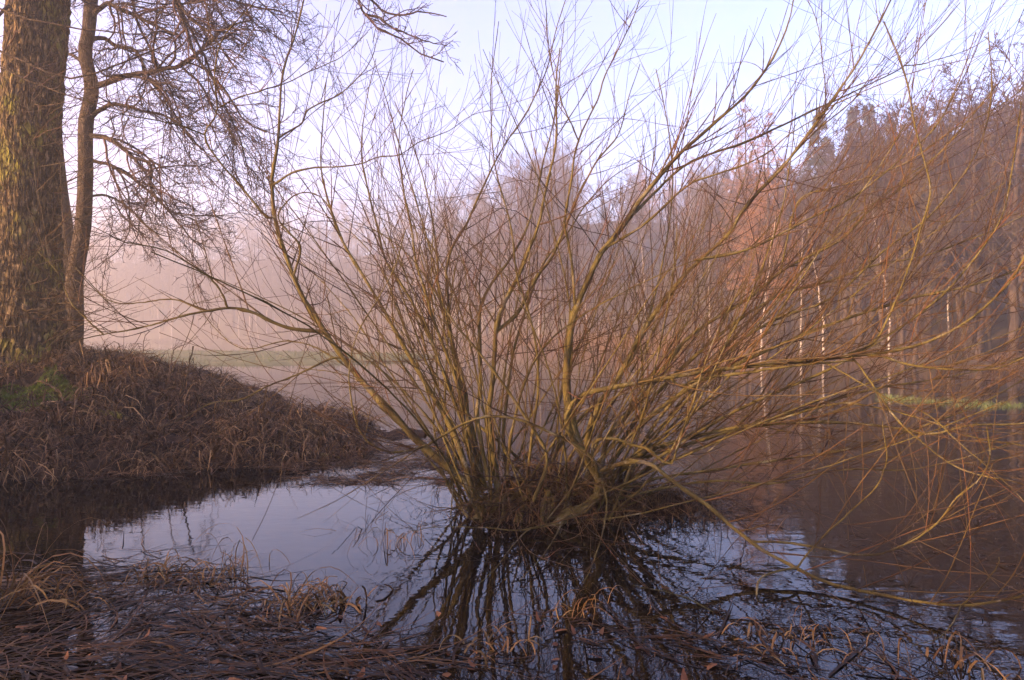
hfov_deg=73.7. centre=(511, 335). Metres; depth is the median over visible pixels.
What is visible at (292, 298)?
birch tree
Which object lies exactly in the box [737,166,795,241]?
bare tree
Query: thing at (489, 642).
reed clump
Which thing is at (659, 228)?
bare tree
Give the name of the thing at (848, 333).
bare bush
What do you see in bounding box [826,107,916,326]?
bare tree
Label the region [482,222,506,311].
birch tree
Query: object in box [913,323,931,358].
bare bush
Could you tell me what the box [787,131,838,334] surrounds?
bare tree
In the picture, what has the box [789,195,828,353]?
birch tree
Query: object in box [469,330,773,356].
reeds
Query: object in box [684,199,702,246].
bare tree
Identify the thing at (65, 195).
slender tree
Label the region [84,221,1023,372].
terrain
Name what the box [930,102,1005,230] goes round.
bare tree
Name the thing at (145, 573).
reed clump
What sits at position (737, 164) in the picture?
bare tree
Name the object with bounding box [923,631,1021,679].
reed clump
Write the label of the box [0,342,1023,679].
water
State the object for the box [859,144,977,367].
bare tree
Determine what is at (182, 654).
floating grass
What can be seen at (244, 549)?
reed clump
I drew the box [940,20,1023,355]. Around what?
bare tree
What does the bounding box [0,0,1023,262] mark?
sky
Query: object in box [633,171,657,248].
bare tree
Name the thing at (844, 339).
bare bush
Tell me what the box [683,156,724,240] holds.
bare tree
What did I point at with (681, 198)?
bare tree
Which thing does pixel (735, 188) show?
bare tree
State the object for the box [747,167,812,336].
bare tree
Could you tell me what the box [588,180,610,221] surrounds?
bare tree
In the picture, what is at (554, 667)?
fallen leaves
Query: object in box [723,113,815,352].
larch tree
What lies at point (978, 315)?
bare tree
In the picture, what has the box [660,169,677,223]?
bare tree
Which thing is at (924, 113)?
bare tree
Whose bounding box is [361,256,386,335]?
birch tree
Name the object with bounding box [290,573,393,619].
reed clump
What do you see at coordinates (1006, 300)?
bare tree
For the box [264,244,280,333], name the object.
birch tree
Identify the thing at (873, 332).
bare tree
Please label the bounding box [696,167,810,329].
bare tree
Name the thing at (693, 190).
bare tree
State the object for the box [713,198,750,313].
bare tree
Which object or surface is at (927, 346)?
bare tree
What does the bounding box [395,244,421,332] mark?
birch tree
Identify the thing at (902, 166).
bare tree
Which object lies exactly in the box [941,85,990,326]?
bare tree
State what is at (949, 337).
bare bush
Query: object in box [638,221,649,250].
bare tree
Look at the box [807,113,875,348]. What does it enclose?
bare tree
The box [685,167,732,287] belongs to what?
bare tree
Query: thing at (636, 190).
bare tree
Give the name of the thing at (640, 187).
bare tree
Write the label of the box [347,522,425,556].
reed clump
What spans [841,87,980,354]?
bare tree
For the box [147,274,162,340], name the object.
birch tree
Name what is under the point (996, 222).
bare tree
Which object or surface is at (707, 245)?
bare tree
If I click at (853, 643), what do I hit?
floating bits
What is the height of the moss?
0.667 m
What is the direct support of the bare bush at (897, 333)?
on the terrain at (181, 326)
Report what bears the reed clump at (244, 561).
in the water
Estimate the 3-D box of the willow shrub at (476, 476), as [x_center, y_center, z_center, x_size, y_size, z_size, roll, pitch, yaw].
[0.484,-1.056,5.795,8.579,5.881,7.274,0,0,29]
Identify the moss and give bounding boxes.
[0,364,98,414]
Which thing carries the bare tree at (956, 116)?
on the terrain at (181, 326)
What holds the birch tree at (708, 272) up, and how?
on the terrain at (181, 326)
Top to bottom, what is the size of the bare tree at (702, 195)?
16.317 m
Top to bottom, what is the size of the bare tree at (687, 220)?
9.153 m
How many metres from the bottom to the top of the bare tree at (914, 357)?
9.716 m
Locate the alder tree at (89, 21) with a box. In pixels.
[0,0,365,350]
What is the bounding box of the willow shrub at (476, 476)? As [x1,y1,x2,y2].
[0,0,1023,646]
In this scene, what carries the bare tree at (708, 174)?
on the terrain at (181, 326)
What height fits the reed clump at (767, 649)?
0.276 m
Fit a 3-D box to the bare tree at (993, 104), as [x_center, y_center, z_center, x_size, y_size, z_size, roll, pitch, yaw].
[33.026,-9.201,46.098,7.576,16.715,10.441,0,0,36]
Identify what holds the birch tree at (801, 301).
on the terrain at (181, 326)
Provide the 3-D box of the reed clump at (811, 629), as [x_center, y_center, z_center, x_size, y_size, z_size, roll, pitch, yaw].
[1.593,1.671,3.646,0.494,0.320,0.450,0,0,-9]
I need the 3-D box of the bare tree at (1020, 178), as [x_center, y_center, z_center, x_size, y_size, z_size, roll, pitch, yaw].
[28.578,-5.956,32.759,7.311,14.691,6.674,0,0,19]
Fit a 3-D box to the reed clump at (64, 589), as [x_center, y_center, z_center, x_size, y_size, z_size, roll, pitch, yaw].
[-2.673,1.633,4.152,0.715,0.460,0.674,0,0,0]
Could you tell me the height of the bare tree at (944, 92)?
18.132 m
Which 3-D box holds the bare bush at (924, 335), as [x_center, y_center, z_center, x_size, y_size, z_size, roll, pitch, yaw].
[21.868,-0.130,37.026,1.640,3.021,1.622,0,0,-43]
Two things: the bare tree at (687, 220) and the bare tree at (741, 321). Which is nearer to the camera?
the bare tree at (741, 321)
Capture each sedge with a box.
[83,337,500,345]
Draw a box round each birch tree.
[86,247,106,334]
[125,277,139,335]
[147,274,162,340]
[167,249,185,338]
[206,261,226,332]
[234,262,247,338]
[240,255,261,337]
[242,258,265,339]
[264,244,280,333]
[266,271,281,336]
[283,262,296,337]
[295,267,305,327]
[335,242,350,338]
[347,271,370,335]
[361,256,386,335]
[382,243,395,327]
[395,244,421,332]
[406,228,422,328]
[454,222,471,334]
[469,230,489,335]
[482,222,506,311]
[534,242,552,337]
[571,238,600,340]
[625,210,666,338]
[694,217,723,346]
[754,189,789,356]
[780,192,817,356]
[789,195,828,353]
[853,178,894,354]
[931,199,967,354]
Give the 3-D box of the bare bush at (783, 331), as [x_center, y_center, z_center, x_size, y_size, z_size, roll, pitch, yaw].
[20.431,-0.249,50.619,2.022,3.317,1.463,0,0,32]
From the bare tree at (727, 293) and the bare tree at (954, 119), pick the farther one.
the bare tree at (727, 293)
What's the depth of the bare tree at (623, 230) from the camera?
117.31 m
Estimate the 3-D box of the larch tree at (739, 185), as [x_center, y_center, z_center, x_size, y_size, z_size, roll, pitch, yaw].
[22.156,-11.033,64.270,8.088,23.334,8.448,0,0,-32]
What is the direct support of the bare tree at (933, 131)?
on the terrain at (181, 326)
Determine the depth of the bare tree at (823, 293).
52.62 m
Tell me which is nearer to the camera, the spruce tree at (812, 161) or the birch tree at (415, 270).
the spruce tree at (812, 161)
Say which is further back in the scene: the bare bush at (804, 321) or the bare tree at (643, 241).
the bare tree at (643, 241)
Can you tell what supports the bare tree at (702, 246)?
on the terrain at (181, 326)
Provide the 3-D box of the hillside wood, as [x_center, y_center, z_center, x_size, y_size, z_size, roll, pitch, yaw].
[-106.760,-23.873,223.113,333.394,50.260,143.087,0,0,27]
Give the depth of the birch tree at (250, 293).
171.94 m
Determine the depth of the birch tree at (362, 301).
164.90 m
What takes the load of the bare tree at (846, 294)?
on the terrain at (181, 326)
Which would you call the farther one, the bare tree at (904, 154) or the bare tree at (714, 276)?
the bare tree at (714, 276)
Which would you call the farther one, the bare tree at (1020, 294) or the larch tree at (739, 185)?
the larch tree at (739, 185)
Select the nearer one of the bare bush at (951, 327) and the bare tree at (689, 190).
the bare bush at (951, 327)
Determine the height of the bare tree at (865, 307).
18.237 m
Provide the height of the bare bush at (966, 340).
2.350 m
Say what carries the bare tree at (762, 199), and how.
on the terrain at (181, 326)
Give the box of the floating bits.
[613,510,1023,656]
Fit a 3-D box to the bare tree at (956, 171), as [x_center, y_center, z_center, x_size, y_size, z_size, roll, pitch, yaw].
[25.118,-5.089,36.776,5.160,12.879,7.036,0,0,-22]
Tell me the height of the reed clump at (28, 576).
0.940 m
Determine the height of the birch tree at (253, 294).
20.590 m
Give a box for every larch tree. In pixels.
[710,97,790,334]
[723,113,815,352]
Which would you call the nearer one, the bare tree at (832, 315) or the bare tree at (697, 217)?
the bare tree at (832, 315)
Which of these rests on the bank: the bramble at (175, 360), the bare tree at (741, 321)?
the bramble at (175, 360)
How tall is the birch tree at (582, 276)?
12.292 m
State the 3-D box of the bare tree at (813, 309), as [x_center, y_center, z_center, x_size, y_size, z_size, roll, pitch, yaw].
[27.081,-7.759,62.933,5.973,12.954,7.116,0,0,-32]
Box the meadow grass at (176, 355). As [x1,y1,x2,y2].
[96,348,432,363]
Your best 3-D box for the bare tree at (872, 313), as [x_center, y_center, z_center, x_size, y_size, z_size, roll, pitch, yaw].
[23.706,-5.554,43.867,5.810,13.965,6.796,0,0,-25]
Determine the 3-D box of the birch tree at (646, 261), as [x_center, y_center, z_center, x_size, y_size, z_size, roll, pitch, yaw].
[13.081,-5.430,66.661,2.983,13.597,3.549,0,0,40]
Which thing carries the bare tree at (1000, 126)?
on the terrain at (181, 326)
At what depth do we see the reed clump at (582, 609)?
3.88 m
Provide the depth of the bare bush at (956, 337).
35.30 m
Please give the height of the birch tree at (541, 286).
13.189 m
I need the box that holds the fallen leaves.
[16,363,716,679]
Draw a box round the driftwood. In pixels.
[295,449,342,458]
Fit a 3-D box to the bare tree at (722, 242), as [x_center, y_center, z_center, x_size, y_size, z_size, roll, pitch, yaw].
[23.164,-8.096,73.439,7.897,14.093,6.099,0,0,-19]
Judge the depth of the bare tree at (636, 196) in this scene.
108.16 m
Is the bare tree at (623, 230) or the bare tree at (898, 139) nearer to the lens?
the bare tree at (898, 139)
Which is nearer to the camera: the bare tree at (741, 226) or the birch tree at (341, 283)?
the bare tree at (741, 226)
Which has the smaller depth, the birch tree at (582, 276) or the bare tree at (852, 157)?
the bare tree at (852, 157)
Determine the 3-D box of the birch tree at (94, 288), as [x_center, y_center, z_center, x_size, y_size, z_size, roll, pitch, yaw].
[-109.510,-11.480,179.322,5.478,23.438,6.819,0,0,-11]
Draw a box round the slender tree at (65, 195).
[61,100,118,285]
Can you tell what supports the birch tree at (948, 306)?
on the terrain at (181, 326)
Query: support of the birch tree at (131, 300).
on the terrain at (181, 326)
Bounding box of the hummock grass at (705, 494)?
[301,432,804,549]
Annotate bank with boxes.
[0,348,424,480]
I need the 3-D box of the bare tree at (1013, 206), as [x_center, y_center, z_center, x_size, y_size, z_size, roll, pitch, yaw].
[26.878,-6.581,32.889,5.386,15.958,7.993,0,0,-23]
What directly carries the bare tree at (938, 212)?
on the terrain at (181, 326)
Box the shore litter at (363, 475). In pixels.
[236,429,501,492]
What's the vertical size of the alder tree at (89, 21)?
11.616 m
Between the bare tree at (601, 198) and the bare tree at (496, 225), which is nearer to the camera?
the bare tree at (496, 225)
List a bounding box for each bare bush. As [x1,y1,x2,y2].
[775,311,796,352]
[795,312,812,356]
[834,314,854,353]
[841,319,856,351]
[877,307,906,354]
[887,316,910,345]
[904,307,930,344]
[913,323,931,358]
[925,330,939,359]
[933,319,959,364]
[936,314,964,359]
[948,321,963,360]
[951,320,984,367]
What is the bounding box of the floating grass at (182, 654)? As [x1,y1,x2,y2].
[0,528,993,679]
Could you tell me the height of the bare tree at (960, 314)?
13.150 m
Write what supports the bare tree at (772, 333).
on the terrain at (181, 326)
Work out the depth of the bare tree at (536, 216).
113.24 m
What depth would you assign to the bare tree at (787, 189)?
82.86 m
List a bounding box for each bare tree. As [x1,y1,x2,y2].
[488,199,506,249]
[491,233,508,285]
[492,202,510,286]
[516,170,551,284]
[578,186,598,223]
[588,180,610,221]
[595,185,619,251]
[608,173,645,265]
[611,168,669,272]
[614,190,635,258]
[620,172,656,208]
[623,170,634,228]
[629,156,653,235]
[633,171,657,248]
[638,175,664,255]
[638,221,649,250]
[641,167,665,214]
[654,201,686,255]
[656,215,666,246]
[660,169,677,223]
[662,171,679,221]
[663,155,702,215]
[665,177,731,332]
[671,200,679,231]
[672,179,684,224]
[674,175,706,247]
[677,157,705,237]
[681,198,689,243]
[683,138,720,201]
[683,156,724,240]
[683,165,730,233]
[684,154,750,326]
[684,172,766,325]
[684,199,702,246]
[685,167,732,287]
[689,201,726,309]
[690,209,743,330]
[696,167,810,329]
[705,195,749,323]
[707,146,758,272]
[708,170,751,216]
[713,158,823,345]
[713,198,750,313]
[714,194,788,343]
[719,175,770,259]
[728,169,785,254]
[731,146,744,204]
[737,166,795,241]
[743,167,847,348]
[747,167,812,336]
[766,161,796,273]
[766,162,796,224]
[773,181,830,320]
[776,118,853,321]
[781,118,880,347]
[781,150,862,348]
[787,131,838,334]
[796,121,921,348]
[797,103,901,327]
[801,122,888,338]
[806,173,884,350]
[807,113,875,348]
[812,141,934,350]
[822,125,887,225]
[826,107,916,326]
[830,117,988,350]
[831,130,944,349]
[835,121,963,278]
[836,104,1003,352]
[836,110,1009,354]
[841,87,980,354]
[851,114,957,354]
[856,60,1023,357]
[858,115,946,308]
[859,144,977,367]
[862,98,939,320]
[870,137,967,353]
[870,184,979,367]
[883,89,970,211]
[888,129,986,356]
[892,114,961,299]
[898,78,968,286]
[912,118,1023,324]
[928,80,1023,241]
[930,99,988,155]
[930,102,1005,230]
[931,134,1023,359]
[933,108,1023,333]
[934,110,1021,354]
[935,84,1023,353]
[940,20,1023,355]
[940,100,1023,331]
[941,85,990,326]
[943,83,1020,288]
[944,111,1022,295]
[950,62,1023,353]
[966,103,1023,232]
[985,110,1023,269]
[988,199,1022,227]
[1013,160,1023,246]
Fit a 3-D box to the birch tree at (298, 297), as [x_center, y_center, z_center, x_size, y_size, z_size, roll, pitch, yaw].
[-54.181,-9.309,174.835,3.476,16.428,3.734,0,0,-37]
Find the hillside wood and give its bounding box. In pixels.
[73,133,595,339]
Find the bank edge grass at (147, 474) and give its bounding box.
[4,456,289,483]
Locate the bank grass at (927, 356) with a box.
[754,346,1023,373]
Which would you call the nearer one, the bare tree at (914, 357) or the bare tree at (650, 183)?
the bare tree at (914, 357)
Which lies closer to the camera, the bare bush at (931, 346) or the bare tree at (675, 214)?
the bare bush at (931, 346)
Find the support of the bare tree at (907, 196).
on the terrain at (181, 326)
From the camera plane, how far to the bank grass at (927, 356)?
37.70 m
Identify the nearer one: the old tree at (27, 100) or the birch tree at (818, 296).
the old tree at (27, 100)
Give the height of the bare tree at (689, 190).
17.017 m
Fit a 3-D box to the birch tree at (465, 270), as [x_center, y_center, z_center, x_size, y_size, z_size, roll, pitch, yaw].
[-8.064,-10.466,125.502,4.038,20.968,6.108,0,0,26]
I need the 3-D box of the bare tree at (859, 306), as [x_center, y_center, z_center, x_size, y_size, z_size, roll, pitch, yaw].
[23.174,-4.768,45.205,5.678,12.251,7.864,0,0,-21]
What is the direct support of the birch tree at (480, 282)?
on the terrain at (181, 326)
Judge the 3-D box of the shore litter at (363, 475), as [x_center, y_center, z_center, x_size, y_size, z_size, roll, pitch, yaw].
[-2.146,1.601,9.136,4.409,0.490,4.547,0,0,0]
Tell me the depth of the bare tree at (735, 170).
95.71 m
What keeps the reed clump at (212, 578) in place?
in the water
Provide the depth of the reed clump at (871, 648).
3.35 m
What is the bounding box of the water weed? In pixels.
[875,392,1023,413]
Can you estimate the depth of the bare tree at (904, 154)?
45.71 m
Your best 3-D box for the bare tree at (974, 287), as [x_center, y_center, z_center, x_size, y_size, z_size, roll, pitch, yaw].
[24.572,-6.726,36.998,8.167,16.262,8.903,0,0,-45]
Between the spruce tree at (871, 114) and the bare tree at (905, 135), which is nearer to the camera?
the bare tree at (905, 135)
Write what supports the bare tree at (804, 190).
on the terrain at (181, 326)
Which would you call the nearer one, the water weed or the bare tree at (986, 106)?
the water weed
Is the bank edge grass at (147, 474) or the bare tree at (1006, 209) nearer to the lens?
the bank edge grass at (147, 474)
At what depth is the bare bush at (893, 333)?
39.90 m
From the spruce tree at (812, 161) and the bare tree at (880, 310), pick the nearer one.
the bare tree at (880, 310)
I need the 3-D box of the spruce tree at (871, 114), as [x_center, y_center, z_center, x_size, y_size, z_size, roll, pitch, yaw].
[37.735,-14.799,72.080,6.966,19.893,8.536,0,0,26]
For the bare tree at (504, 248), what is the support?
on the terrain at (181, 326)
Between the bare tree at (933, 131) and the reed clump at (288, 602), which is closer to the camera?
the reed clump at (288, 602)
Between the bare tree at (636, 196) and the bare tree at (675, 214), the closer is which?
the bare tree at (636, 196)
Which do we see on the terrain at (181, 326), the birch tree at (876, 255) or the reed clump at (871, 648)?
the birch tree at (876, 255)
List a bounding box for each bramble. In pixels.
[128,327,160,381]
[159,336,197,390]
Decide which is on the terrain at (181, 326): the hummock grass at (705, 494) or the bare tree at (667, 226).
the bare tree at (667, 226)
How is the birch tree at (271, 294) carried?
on the terrain at (181, 326)
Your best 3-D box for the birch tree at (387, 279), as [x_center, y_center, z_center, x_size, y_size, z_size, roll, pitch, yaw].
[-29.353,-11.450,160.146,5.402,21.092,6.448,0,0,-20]
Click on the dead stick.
(190, 356)
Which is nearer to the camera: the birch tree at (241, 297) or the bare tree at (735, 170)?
the bare tree at (735, 170)
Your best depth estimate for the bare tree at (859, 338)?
45.36 m
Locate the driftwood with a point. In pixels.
(329, 455)
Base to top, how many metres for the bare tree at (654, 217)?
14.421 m
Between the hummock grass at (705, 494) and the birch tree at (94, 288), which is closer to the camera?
the hummock grass at (705, 494)
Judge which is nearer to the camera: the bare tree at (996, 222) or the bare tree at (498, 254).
the bare tree at (996, 222)
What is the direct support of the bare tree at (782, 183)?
on the terrain at (181, 326)
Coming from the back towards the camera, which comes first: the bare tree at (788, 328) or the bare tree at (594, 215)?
the bare tree at (594, 215)
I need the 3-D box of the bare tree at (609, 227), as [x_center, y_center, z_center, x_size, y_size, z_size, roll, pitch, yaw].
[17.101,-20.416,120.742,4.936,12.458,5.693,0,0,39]
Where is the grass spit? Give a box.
[107,350,442,364]
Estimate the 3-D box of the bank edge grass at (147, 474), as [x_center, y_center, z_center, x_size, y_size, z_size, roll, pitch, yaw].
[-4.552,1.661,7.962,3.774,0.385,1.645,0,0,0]
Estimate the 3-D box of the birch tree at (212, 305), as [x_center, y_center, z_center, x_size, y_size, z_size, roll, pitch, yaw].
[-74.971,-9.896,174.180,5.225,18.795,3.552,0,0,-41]
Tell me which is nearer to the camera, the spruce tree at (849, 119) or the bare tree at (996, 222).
the bare tree at (996, 222)
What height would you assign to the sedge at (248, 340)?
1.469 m
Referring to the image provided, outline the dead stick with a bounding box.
[175,345,194,396]
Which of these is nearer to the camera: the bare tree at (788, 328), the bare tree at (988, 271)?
the bare tree at (988, 271)
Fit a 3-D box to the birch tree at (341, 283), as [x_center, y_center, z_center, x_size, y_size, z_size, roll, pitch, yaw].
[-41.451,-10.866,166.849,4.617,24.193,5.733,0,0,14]
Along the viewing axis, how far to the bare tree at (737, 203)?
75.88 m
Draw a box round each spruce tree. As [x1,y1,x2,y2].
[776,108,852,311]
[828,104,884,288]
[853,101,878,215]
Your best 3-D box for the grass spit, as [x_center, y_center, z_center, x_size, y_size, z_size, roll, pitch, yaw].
[-40.000,1.702,54.500,80.000,0.572,47.000,0,0,0]
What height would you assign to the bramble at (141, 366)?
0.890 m
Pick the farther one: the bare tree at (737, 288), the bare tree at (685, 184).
the bare tree at (685, 184)
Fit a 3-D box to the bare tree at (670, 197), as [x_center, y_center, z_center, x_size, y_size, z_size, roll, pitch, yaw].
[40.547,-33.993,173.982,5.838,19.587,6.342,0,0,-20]
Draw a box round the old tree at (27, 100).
[0,0,462,392]
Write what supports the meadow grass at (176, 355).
on the grass spit
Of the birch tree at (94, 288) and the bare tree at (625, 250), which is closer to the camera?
the bare tree at (625, 250)
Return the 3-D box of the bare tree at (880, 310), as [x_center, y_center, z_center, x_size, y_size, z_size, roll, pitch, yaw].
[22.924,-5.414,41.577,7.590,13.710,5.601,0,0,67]
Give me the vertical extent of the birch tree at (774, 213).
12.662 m
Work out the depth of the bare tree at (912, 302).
40.59 m
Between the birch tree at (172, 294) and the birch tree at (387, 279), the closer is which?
the birch tree at (387, 279)
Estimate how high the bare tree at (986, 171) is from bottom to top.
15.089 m
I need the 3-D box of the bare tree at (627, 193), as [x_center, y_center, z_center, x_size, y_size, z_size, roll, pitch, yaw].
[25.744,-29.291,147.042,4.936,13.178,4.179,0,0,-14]
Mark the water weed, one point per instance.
(1008, 404)
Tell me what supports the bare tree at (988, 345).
on the terrain at (181, 326)
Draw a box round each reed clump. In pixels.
[0,517,112,633]
[0,572,128,615]
[111,548,209,592]
[147,523,263,590]
[174,556,250,596]
[221,549,289,574]
[222,566,361,628]
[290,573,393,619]
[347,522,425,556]
[439,616,542,664]
[550,582,622,632]
[711,617,798,665]
[764,605,855,649]
[816,627,940,677]
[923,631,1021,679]

